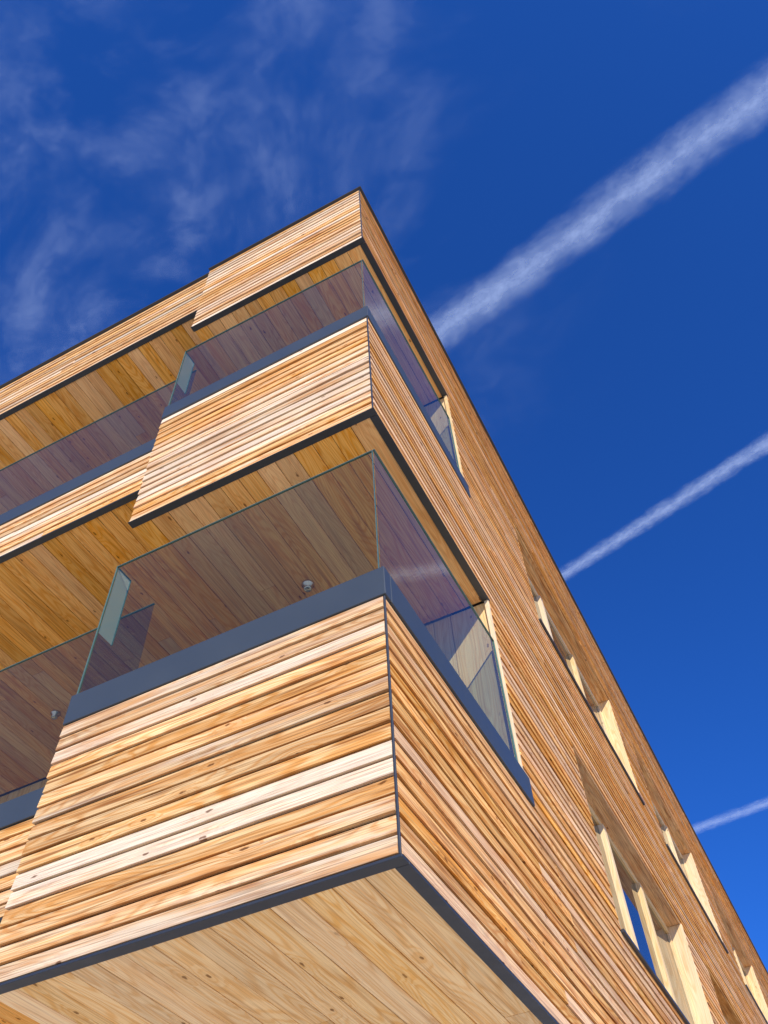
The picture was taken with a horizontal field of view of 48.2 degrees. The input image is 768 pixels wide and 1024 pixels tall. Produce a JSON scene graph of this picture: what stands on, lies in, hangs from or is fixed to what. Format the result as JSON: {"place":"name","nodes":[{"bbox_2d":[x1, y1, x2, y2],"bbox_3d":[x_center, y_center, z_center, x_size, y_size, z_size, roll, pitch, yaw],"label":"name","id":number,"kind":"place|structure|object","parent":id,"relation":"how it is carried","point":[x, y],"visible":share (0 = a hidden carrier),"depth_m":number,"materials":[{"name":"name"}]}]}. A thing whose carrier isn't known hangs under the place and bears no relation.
{"place":"outdoors","nodes":[
{"label":"outdoors","id":0,"kind":"place"},
{"bbox_2d":[0,395,522,803],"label":"balcony back wall","id":1,"kind":"structure","parent":0,"point":[462,639],"depth_m":5.96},
{"bbox_2d":[0,0,767,971],"label":"sky","id":2,"kind":"structure","parent":0,"point":[572,195],"materials":[{"name":"blue"}]},
{"label":"ground","id":3,"kind":"structure","parent":0,"visible":0},
{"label":"ground floor walls","id":4,"kind":"object","parent":3,"relation":"on","visible":0},
{"bbox_2d":[0,614,451,796],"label":"floor slabs","id":5,"kind":"structure","parent":4,"relation":"on","point":[426,624],"depth_m":8.59,"materials":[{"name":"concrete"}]},
{"bbox_2d":[0,245,480,1023],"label":"balcony ceiling boards","id":6,"kind":"object","parent":4,"relation":"attached to","point":[252,563],"visible":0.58,"depth_m":7.16,"materials":[{"name":"brown wood"}]},
{"bbox_2d":[50,710,60,719],"bbox_3d":[-3.037,1.880,7.929,0.090,0.062,0.090,-24,-55,14],"label":"ceiling lamp","id":7,"kind":"object","parent":6,"relation":"attached to","point":[55,714],"visible":1,"depth_m":7.92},
{"bbox_2d":[302,580,313,591],"bbox_3d":[-0.538,0.531,6.064,0.090,0.062,0.090,-24,-55,14],"label":"ceiling lamp","id":8,"kind":"object","parent":6,"relation":"attached to","point":[307,585],"visible":1,"depth_m":6.05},
{"bbox_2d":[0,254,482,965],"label":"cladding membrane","id":9,"kind":"object","parent":4,"relation":"attached to","point":[300,790],"visible":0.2,"depth_m":3.38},
{"bbox_2d":[0,306,534,829],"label":"balustrade base channel","id":10,"kind":"object","parent":9,"relation":"on","point":[312,610],"visible":0.52,"depth_m":4.35,"materials":[{"name":"metal"}]},
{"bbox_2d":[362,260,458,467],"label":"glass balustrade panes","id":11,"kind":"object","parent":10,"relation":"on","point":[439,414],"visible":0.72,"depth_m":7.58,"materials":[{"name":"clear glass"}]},
{"bbox_2d":[99,353,193,643],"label":"frosted side screens","id":12,"kind":"object","parent":11,"relation":"attached to","point":[110,620],"visible":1,"depth_m":5.22,"materials":[{"name":"grey glass"}]},
{"bbox_2d":[0,259,517,760],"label":"glass pane edges","id":13,"kind":"object","parent":11,"relation":"attached to","point":[264,501],"visible":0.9,"depth_m":5.41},
{"bbox_2d":[0,868,541,1023],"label":"overhang soffit boards","id":14,"kind":"object","parent":4,"relation":"on","point":[363,951],"visible":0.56,"depth_m":3.35,"materials":[{"name":"beige wood"}]},
{"bbox_2d":[0,186,767,1023],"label":"edge trim","id":15,"kind":"structure","parent":4,"relation":"attached to","point":[418,882],"depth_m":5.46,"materials":[{"name":"grey metal"}]},
{"bbox_2d":[0,190,397,982],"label":"front cladding boards","id":16,"kind":"object","parent":15,"relation":"on","point":[256,736],"visible":0.95,"depth_m":3.74,"materials":[{"name":"brown wood"}]},
{"bbox_2d":[360,192,767,1023],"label":"side cladding boards","id":17,"kind":"object","parent":15,"relation":"attached to","point":[508,872],"visible":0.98,"depth_m":5.79,"materials":[{"name":"brown wood"}]},
{"bbox_2d":[513,524,767,1023],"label":"window head linings","id":18,"kind":"object","parent":17,"relation":"attached to","point":[598,803],"depth_m":10.05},
{"bbox_2d":[527,575,767,1023],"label":"window frames","id":19,"kind":"structure","parent":17,"relation":"attached to","point":[694,992],"depth_m":8.83,"materials":[{"name":"beige wood"}]},
{"bbox_2d":[530,586,752,1023],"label":"window glazing","id":20,"kind":"structure","parent":19,"relation":"in","point":[639,925],"depth_m":8.03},
{"bbox_2d":[538,618,767,1023],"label":"window sills","id":21,"kind":"structure","parent":17,"relation":"attached to","point":[651,971],"depth_m":8.84,"materials":[{"name":"grey metal"}]}
]}

